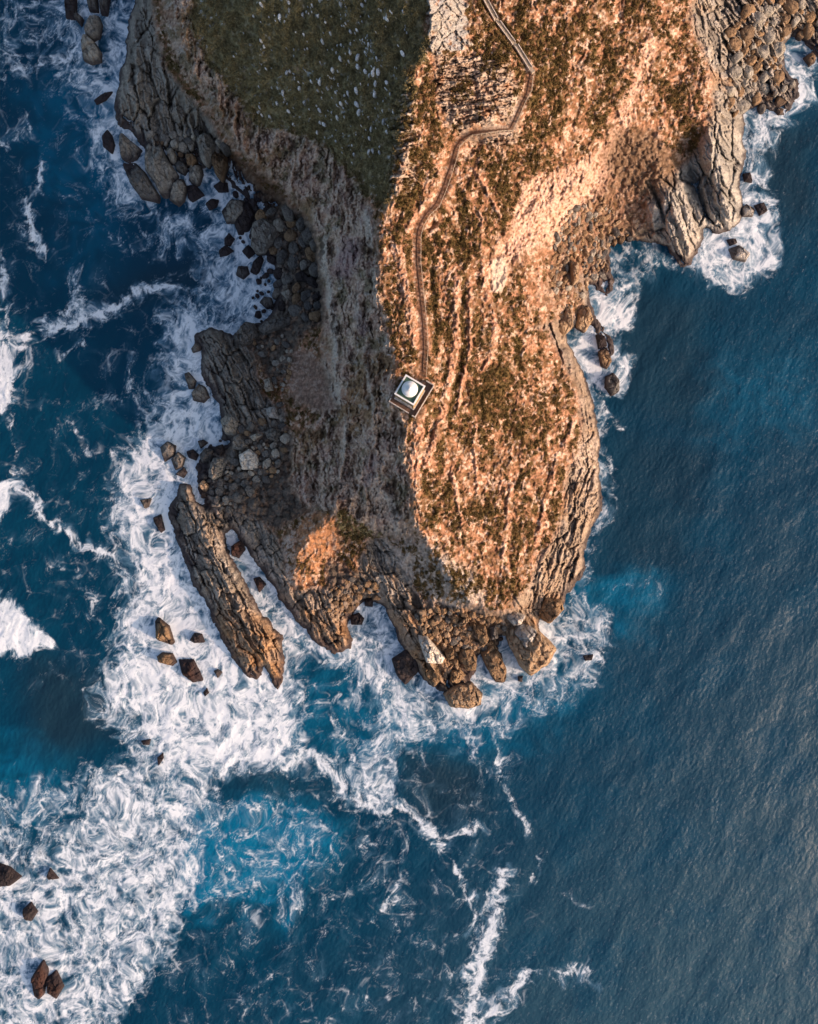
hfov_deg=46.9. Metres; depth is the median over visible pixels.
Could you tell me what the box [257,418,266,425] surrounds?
boulder
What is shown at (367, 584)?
boulder
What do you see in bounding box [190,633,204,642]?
boulder
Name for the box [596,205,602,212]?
boulder
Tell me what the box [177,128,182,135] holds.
boulder
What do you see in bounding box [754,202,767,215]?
boulder
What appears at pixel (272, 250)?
boulder
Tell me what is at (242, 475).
boulder
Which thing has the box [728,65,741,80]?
boulder
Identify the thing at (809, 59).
boulder
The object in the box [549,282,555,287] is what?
boulder
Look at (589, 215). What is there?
boulder
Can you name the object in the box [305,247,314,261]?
boulder
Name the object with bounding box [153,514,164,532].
boulder
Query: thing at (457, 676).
boulder
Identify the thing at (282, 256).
boulder
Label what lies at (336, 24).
shrubs
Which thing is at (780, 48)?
boulder
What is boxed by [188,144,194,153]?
boulder
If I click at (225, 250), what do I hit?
boulder
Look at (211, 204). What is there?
boulder
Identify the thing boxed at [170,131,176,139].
boulder
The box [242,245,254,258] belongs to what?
boulder
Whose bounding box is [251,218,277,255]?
boulder
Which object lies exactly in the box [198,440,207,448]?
boulder
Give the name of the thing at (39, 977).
boulder
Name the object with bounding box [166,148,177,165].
boulder
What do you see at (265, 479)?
boulder
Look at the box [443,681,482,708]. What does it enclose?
boulder
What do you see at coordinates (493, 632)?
boulder
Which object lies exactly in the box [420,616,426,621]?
boulder
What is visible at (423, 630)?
boulder
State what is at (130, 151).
boulder
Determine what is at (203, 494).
boulder
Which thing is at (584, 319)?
boulder
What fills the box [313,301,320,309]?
boulder
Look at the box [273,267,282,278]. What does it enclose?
boulder
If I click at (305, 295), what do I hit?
boulder
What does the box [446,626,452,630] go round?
boulder
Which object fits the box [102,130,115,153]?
boulder
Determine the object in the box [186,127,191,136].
boulder
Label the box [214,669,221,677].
boulder
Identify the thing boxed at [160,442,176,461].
boulder
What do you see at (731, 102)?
boulder
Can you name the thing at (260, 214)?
boulder
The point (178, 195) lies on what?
boulder
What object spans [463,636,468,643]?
boulder
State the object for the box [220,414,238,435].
boulder
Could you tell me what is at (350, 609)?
boulder
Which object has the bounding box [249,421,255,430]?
boulder
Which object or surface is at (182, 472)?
boulder
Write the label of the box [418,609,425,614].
boulder
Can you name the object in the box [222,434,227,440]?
boulder
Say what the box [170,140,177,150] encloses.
boulder
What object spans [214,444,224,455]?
boulder
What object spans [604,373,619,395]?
boulder
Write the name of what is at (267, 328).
boulder
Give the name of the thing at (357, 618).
boulder
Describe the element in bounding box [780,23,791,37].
boulder
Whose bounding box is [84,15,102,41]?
boulder
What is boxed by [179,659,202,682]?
boulder
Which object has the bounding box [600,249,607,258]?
boulder
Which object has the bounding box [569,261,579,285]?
boulder
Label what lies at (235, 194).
boulder
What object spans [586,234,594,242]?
boulder
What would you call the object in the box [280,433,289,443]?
boulder
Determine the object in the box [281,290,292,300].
boulder
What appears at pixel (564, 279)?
boulder
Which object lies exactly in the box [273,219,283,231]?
boulder
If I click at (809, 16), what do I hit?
boulder
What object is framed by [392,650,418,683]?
boulder
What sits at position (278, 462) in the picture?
boulder
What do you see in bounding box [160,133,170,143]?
boulder
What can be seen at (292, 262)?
boulder
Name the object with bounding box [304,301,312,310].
boulder
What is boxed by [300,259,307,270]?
boulder
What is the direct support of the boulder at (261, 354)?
on the terrain
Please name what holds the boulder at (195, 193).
in the water
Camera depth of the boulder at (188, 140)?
295.63 m
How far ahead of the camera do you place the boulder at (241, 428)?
295.33 m
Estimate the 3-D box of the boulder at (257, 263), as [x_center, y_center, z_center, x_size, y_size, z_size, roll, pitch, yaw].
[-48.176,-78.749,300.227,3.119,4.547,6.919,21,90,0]
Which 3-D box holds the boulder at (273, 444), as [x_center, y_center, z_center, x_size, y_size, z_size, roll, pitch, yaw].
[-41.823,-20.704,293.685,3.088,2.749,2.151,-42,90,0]
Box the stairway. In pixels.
[483,0,534,74]
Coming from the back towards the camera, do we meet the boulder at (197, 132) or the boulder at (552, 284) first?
the boulder at (197, 132)
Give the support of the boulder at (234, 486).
on the terrain
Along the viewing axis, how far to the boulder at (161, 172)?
296.46 m
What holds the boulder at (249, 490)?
on the terrain
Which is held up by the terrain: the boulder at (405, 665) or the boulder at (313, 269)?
the boulder at (313, 269)
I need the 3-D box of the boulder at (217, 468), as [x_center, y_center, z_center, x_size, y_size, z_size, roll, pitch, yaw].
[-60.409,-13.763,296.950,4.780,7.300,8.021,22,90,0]
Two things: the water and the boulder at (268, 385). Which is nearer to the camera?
the boulder at (268, 385)
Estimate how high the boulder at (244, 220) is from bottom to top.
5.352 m
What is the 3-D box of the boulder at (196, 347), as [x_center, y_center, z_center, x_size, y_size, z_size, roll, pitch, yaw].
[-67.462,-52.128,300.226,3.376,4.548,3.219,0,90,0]
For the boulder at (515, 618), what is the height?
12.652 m
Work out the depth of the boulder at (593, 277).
296.80 m
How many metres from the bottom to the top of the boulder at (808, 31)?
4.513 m
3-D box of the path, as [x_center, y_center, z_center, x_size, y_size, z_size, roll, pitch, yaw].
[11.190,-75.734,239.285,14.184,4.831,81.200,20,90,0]
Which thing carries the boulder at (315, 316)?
on the terrain
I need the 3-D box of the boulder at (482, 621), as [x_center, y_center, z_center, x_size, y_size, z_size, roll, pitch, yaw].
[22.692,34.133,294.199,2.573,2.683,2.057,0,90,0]
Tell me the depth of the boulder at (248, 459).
292.22 m
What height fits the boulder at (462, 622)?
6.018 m
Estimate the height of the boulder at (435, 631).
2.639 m
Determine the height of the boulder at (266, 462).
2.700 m
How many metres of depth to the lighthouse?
229.66 m
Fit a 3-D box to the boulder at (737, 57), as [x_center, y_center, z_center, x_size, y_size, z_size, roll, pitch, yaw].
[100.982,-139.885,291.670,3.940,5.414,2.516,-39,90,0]
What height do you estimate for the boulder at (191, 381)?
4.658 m
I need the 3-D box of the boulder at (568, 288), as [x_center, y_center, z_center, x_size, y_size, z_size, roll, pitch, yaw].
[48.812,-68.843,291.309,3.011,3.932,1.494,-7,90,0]
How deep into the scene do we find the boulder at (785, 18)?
294.40 m
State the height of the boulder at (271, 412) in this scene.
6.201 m
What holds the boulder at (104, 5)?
in the water
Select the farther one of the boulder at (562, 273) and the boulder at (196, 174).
the boulder at (196, 174)
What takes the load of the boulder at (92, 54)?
in the water
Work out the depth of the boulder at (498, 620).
291.59 m
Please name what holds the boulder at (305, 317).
on the terrain
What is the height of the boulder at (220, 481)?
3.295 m
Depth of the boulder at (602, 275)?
298.43 m
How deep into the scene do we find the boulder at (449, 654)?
292.02 m
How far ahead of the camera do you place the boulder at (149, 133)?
296.56 m
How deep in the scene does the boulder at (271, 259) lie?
298.41 m
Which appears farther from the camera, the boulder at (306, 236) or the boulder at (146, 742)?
the boulder at (146, 742)
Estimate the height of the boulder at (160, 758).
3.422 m
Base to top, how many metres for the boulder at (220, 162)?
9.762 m
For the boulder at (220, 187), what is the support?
in the water
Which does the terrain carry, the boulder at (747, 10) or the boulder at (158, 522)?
the boulder at (747, 10)
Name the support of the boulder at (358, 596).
on the terrain
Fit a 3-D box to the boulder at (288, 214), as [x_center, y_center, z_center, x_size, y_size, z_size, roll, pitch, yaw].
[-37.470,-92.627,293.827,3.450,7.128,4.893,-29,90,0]
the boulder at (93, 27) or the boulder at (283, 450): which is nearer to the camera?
the boulder at (283, 450)
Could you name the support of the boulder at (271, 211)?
on the terrain
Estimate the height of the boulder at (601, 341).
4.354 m
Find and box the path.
[416,74,530,371]
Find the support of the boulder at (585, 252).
on the terrain
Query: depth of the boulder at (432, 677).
293.78 m
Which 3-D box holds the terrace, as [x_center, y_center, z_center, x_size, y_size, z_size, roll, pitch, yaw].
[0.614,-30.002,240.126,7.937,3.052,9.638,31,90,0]
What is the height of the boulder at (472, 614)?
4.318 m
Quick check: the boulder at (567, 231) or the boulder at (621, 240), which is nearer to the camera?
the boulder at (567, 231)
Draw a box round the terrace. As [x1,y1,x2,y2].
[389,377,433,417]
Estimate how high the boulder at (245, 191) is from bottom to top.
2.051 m
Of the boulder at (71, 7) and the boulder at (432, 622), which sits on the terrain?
the boulder at (432, 622)
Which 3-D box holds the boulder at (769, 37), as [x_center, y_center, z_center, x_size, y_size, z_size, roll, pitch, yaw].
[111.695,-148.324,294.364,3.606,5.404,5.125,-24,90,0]
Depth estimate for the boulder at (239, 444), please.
293.96 m
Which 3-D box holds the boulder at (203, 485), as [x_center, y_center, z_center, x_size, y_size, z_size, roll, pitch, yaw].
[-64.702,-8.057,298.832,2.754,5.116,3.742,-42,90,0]
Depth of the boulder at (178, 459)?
298.45 m
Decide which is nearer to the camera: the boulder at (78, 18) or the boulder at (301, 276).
the boulder at (301, 276)
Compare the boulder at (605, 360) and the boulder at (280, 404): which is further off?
the boulder at (605, 360)
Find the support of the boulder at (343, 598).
on the terrain
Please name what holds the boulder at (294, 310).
on the terrain
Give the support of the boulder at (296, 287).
on the terrain
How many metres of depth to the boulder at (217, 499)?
295.88 m
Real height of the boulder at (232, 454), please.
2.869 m
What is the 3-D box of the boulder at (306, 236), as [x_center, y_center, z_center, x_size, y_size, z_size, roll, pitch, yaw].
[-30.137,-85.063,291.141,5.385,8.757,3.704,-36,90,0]
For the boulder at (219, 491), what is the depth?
296.10 m
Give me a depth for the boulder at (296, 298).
293.10 m
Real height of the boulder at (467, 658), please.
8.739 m
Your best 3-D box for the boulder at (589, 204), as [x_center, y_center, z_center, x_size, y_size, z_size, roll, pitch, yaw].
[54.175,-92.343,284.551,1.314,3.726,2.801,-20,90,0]
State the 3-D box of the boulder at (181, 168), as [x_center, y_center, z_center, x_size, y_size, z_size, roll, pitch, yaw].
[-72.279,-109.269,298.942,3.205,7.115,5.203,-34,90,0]
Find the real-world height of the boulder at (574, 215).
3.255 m
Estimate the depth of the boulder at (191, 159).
296.31 m
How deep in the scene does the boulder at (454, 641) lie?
294.02 m
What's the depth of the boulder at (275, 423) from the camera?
292.79 m
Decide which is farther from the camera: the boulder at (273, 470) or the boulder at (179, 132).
the boulder at (179, 132)
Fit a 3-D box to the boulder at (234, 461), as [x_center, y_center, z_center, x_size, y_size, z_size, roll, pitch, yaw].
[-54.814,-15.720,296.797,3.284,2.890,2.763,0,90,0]
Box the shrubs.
[156,0,710,610]
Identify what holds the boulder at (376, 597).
on the terrain
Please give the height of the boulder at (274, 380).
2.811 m
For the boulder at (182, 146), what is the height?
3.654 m
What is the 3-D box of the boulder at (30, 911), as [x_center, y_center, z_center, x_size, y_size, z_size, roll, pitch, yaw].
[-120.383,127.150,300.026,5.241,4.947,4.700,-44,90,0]
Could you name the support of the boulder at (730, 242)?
in the water
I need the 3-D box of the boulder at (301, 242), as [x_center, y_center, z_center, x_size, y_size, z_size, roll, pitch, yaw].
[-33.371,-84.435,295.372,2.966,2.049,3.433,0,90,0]
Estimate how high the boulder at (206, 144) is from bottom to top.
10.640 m
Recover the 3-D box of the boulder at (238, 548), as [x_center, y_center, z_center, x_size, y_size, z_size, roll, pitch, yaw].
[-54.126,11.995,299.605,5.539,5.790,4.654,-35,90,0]
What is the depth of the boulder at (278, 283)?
298.51 m
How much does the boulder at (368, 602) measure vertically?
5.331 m
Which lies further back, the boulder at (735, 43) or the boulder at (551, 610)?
the boulder at (551, 610)
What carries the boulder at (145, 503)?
in the water
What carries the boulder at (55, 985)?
in the water
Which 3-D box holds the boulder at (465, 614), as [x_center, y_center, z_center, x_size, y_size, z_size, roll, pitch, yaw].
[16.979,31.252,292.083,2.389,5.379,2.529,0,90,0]
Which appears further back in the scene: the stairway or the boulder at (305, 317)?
the boulder at (305, 317)
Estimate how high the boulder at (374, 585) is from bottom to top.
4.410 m
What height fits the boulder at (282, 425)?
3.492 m
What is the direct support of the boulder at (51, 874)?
in the water
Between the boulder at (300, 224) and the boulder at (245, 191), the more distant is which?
the boulder at (245, 191)
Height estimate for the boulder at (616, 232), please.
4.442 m
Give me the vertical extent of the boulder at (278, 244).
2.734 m
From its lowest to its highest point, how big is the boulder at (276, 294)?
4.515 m
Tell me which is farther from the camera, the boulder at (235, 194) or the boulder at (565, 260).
the boulder at (235, 194)
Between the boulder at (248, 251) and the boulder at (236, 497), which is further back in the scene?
the boulder at (248, 251)
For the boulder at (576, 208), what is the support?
on the terrain
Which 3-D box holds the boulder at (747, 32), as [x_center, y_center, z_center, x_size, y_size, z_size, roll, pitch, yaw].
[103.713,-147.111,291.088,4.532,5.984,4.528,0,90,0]
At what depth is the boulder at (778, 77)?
296.46 m
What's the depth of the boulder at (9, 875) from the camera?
298.55 m
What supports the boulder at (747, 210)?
in the water
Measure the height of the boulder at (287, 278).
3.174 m
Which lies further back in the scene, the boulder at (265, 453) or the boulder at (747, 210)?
the boulder at (747, 210)
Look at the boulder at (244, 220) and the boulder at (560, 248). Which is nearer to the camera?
the boulder at (560, 248)
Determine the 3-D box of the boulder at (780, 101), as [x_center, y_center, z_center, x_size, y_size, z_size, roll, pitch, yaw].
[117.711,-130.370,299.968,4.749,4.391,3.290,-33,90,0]
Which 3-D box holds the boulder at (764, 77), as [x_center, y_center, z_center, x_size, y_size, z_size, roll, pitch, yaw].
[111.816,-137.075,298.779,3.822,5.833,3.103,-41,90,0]
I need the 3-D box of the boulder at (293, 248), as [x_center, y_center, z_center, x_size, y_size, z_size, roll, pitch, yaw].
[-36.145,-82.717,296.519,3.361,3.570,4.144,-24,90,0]
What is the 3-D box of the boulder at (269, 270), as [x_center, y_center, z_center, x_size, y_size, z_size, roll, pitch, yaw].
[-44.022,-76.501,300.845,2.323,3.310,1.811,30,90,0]
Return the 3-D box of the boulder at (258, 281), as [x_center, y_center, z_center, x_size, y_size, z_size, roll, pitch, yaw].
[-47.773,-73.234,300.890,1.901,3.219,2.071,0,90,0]
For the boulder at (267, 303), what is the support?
on the terrain
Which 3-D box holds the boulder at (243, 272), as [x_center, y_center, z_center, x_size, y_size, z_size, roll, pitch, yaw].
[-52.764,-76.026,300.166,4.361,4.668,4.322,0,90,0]
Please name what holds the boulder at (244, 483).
on the terrain
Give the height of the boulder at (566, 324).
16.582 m
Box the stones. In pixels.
[155,0,817,668]
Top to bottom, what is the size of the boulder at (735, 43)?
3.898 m
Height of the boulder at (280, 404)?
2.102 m
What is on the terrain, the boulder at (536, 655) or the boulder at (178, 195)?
the boulder at (536, 655)
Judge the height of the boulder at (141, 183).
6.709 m
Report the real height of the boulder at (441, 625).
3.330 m
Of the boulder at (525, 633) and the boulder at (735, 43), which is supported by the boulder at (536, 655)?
the boulder at (525, 633)
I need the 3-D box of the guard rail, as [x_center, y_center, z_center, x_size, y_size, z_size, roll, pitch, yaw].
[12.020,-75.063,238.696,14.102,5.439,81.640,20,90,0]
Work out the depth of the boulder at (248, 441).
294.76 m
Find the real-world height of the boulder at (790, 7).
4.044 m
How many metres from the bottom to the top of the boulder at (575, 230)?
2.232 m
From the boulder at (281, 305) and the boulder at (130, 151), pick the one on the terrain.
the boulder at (281, 305)
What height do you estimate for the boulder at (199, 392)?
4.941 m
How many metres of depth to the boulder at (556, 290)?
285.28 m
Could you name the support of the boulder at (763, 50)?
on the terrain
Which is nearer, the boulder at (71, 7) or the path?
the path
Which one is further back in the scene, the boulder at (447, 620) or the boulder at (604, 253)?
the boulder at (604, 253)
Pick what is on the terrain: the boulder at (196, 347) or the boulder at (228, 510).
the boulder at (228, 510)
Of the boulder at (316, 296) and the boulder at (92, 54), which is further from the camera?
the boulder at (92, 54)
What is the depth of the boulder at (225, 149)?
290.26 m
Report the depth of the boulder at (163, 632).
297.90 m
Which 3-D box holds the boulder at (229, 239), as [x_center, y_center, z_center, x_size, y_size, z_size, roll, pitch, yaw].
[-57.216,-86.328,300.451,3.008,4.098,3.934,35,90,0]
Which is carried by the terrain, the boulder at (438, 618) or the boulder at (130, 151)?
the boulder at (438, 618)
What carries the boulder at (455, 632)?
on the terrain
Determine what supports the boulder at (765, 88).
on the terrain
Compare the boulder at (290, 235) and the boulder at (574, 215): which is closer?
the boulder at (574, 215)
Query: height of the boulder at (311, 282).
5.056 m
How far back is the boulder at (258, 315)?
299.44 m
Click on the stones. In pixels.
(751, 60)
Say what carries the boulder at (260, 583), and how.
in the water
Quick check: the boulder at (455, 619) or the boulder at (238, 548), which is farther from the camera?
the boulder at (238, 548)
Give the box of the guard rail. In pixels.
[420,70,534,376]
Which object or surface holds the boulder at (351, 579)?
on the terrain
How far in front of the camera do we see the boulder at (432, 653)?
289.98 m
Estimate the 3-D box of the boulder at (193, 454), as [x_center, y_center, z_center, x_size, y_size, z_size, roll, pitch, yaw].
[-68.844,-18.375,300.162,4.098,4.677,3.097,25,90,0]
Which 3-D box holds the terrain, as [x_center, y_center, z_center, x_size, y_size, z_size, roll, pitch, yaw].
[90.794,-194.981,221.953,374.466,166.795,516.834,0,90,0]
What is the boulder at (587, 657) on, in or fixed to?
in the water
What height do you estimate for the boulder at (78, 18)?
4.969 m
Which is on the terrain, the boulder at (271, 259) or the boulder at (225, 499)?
the boulder at (225, 499)
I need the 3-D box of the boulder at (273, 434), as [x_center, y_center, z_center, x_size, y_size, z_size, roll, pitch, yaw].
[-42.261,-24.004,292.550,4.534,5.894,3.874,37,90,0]
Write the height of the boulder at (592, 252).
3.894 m
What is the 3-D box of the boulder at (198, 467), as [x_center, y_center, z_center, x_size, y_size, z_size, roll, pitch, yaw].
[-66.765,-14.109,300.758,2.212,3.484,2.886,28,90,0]
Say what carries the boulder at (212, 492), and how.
on the terrain
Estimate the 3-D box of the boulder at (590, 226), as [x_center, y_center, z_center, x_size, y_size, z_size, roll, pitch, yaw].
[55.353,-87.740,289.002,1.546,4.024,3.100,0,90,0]
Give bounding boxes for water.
[0,0,817,1023]
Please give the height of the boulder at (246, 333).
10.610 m
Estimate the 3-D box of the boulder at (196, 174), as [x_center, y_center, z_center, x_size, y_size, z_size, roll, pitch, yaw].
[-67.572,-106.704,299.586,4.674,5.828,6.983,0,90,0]
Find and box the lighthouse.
[394,375,424,409]
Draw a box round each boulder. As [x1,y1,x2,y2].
[0,863,21,886]
[22,902,37,920]
[31,960,48,998]
[46,970,64,998]
[47,868,58,879]
[64,0,77,19]
[73,11,83,26]
[81,34,102,65]
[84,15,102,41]
[87,0,98,12]
[94,91,112,104]
[99,0,110,16]
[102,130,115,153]
[119,133,141,163]
[123,163,160,203]
[140,498,151,508]
[141,739,150,744]
[144,141,178,198]
[145,130,154,138]
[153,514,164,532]
[155,617,174,644]
[157,652,176,665]
[157,753,163,765]
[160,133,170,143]
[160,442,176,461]
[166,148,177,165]
[169,179,186,206]
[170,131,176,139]
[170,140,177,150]
[171,452,185,469]
[175,161,188,175]
[176,467,187,477]
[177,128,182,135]
[178,141,187,154]
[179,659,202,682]
[184,137,192,145]
[185,154,198,166]
[185,372,196,388]
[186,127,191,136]
[187,185,204,201]
[187,449,198,459]
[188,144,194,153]
[189,165,203,186]
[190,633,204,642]
[191,343,200,352]
[191,384,209,402]
[193,129,200,136]
[195,463,201,471]
[197,133,215,169]
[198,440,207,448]
[198,480,208,491]
[199,448,213,462]
[201,491,206,497]
[206,199,218,210]
[208,457,225,479]
[209,489,214,495]
[211,151,228,182]
[213,495,220,504]
[214,181,228,192]
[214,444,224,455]
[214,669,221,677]
[215,487,223,495]
[217,478,223,486]
[219,245,233,256]
[220,142,231,156]
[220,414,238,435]
[222,199,244,223]
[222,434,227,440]
[222,495,228,504]
[224,233,234,245]
[226,506,232,513]
[229,482,238,490]
[230,450,235,457]
[230,458,239,465]
[231,492,242,502]
[231,540,245,557]
[232,191,238,197]
[233,434,247,450]
[234,202,254,234]
[234,322,257,346]
[236,266,249,279]
[237,471,247,478]
[238,425,244,433]
[239,449,258,469]
[240,480,248,486]
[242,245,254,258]
[243,188,248,195]
[244,431,250,435]
[245,439,252,444]
[245,485,254,496]
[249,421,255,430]
[250,256,263,274]
[250,433,262,440]
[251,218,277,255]
[252,475,260,482]
[253,577,265,591]
[254,311,261,318]
[255,209,266,219]
[256,278,261,284]
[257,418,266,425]
[258,351,265,357]
[259,317,291,335]
[260,296,273,309]
[262,272,268,278]
[262,450,268,456]
[262,476,269,483]
[263,407,279,418]
[263,458,270,468]
[264,378,273,391]
[265,428,281,441]
[267,207,276,215]
[267,255,275,264]
[267,268,273,273]
[269,246,277,254]
[269,467,276,472]
[270,420,278,426]
[270,441,277,449]
[271,449,279,457]
[272,287,279,299]
[272,360,279,366]
[272,377,277,384]
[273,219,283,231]
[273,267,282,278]
[273,279,282,287]
[274,236,282,248]
[275,459,281,464]
[276,249,287,264]
[276,402,283,407]
[277,300,285,310]
[279,422,285,429]
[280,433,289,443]
[280,447,286,452]
[281,272,293,284]
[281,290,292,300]
[282,205,294,221]
[284,229,296,241]
[286,219,295,227]
[288,254,298,269]
[288,305,301,316]
[289,242,298,253]
[292,282,300,293]
[292,293,300,304]
[295,271,308,281]
[296,217,304,232]
[298,237,306,247]
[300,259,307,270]
[301,227,312,246]
[301,290,311,301]
[301,313,308,321]
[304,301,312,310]
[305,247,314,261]
[307,277,317,287]
[309,239,315,251]
[309,262,317,278]
[309,311,320,321]
[312,291,320,300]
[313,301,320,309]
[340,594,345,600]
[345,605,353,612]
[348,576,355,581]
[350,613,363,624]
[354,593,361,599]
[364,581,371,587]
[364,598,372,606]
[371,582,378,589]
[373,595,380,600]
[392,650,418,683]
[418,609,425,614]
[418,635,444,663]
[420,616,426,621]
[421,627,426,633]
[422,666,440,686]
[429,619,436,625]
[432,628,438,636]
[434,605,439,612]
[435,615,441,621]
[437,621,444,628]
[443,631,449,637]
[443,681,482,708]
[445,616,450,623]
[445,648,453,659]
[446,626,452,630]
[450,637,457,645]
[450,668,464,683]
[452,616,458,622]
[453,628,459,635]
[457,617,468,626]
[458,648,476,670]
[461,611,467,617]
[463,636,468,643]
[469,611,475,617]
[472,622,488,646]
[478,618,485,624]
[480,640,506,682]
[485,616,495,622]
[489,624,497,639]
[495,617,501,622]
[506,617,556,675]
[507,611,524,624]
[514,622,536,646]
[539,598,563,623]
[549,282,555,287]
[553,287,558,294]
[554,231,559,241]
[557,245,563,254]
[559,271,567,275]
[559,306,573,335]
[562,256,568,263]
[562,276,567,283]
[563,228,570,234]
[565,285,571,290]
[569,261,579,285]
[572,205,580,211]
[572,212,576,220]
[572,227,578,233]
[575,306,592,332]
[583,249,588,257]
[583,654,592,660]
[586,211,592,219]
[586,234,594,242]
[587,200,591,209]
[587,256,593,263]
[588,220,592,229]
[590,249,595,256]
[590,274,597,280]
[595,334,606,348]
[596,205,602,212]
[598,215,606,221]
[598,271,606,280]
[598,347,611,368]
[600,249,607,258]
[604,263,608,271]
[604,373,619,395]
[612,227,619,237]
[618,236,624,244]
[725,86,735,96]
[725,97,734,111]
[726,37,741,53]
[726,238,736,245]
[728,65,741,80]
[728,245,749,261]
[731,51,743,63]
[737,99,749,114]
[738,4,755,18]
[740,25,754,41]
[741,204,754,216]
[742,172,751,182]
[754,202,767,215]
[755,44,768,59]
[758,70,769,82]
[760,82,769,94]
[763,26,774,45]
[769,42,785,56]
[772,70,783,82]
[774,94,786,107]
[779,12,790,25]
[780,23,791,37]
[782,0,798,15]
[802,9,816,24]
[802,22,814,41]
[803,52,815,66]
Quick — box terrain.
[114,0,817,691]
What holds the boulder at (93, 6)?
in the water
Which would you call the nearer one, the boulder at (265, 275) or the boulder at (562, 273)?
the boulder at (562, 273)
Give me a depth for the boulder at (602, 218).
288.45 m
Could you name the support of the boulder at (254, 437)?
on the terrain
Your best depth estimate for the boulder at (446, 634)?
293.37 m
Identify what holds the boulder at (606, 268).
on the terrain
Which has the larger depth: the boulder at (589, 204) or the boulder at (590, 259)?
the boulder at (590, 259)
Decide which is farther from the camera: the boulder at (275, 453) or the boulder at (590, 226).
the boulder at (275, 453)
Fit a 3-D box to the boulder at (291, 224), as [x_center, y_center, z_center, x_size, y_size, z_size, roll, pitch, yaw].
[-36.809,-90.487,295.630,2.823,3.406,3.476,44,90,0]
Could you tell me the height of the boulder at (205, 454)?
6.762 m
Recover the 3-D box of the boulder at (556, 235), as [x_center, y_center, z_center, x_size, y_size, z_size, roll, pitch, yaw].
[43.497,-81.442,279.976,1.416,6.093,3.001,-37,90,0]
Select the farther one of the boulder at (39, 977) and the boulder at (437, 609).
the boulder at (39, 977)
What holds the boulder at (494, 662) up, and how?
on the terrain
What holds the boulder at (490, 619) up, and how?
on the terrain
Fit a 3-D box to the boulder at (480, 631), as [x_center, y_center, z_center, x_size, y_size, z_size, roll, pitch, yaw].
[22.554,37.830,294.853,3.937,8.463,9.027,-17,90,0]
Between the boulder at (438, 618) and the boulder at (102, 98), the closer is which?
the boulder at (438, 618)
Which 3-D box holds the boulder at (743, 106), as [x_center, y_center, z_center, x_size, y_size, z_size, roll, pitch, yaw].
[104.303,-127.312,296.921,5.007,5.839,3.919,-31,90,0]
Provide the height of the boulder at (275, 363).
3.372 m
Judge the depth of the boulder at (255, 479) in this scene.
293.75 m
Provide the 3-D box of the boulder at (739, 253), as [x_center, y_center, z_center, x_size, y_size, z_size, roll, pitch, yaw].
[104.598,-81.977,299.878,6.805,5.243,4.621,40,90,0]
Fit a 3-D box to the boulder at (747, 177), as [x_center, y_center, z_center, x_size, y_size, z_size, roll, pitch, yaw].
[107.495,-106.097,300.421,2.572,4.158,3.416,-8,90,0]
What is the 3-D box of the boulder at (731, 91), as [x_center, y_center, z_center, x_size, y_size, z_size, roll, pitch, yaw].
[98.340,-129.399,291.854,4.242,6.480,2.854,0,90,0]
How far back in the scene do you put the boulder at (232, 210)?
297.75 m
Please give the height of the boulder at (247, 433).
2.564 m
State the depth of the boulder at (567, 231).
281.76 m

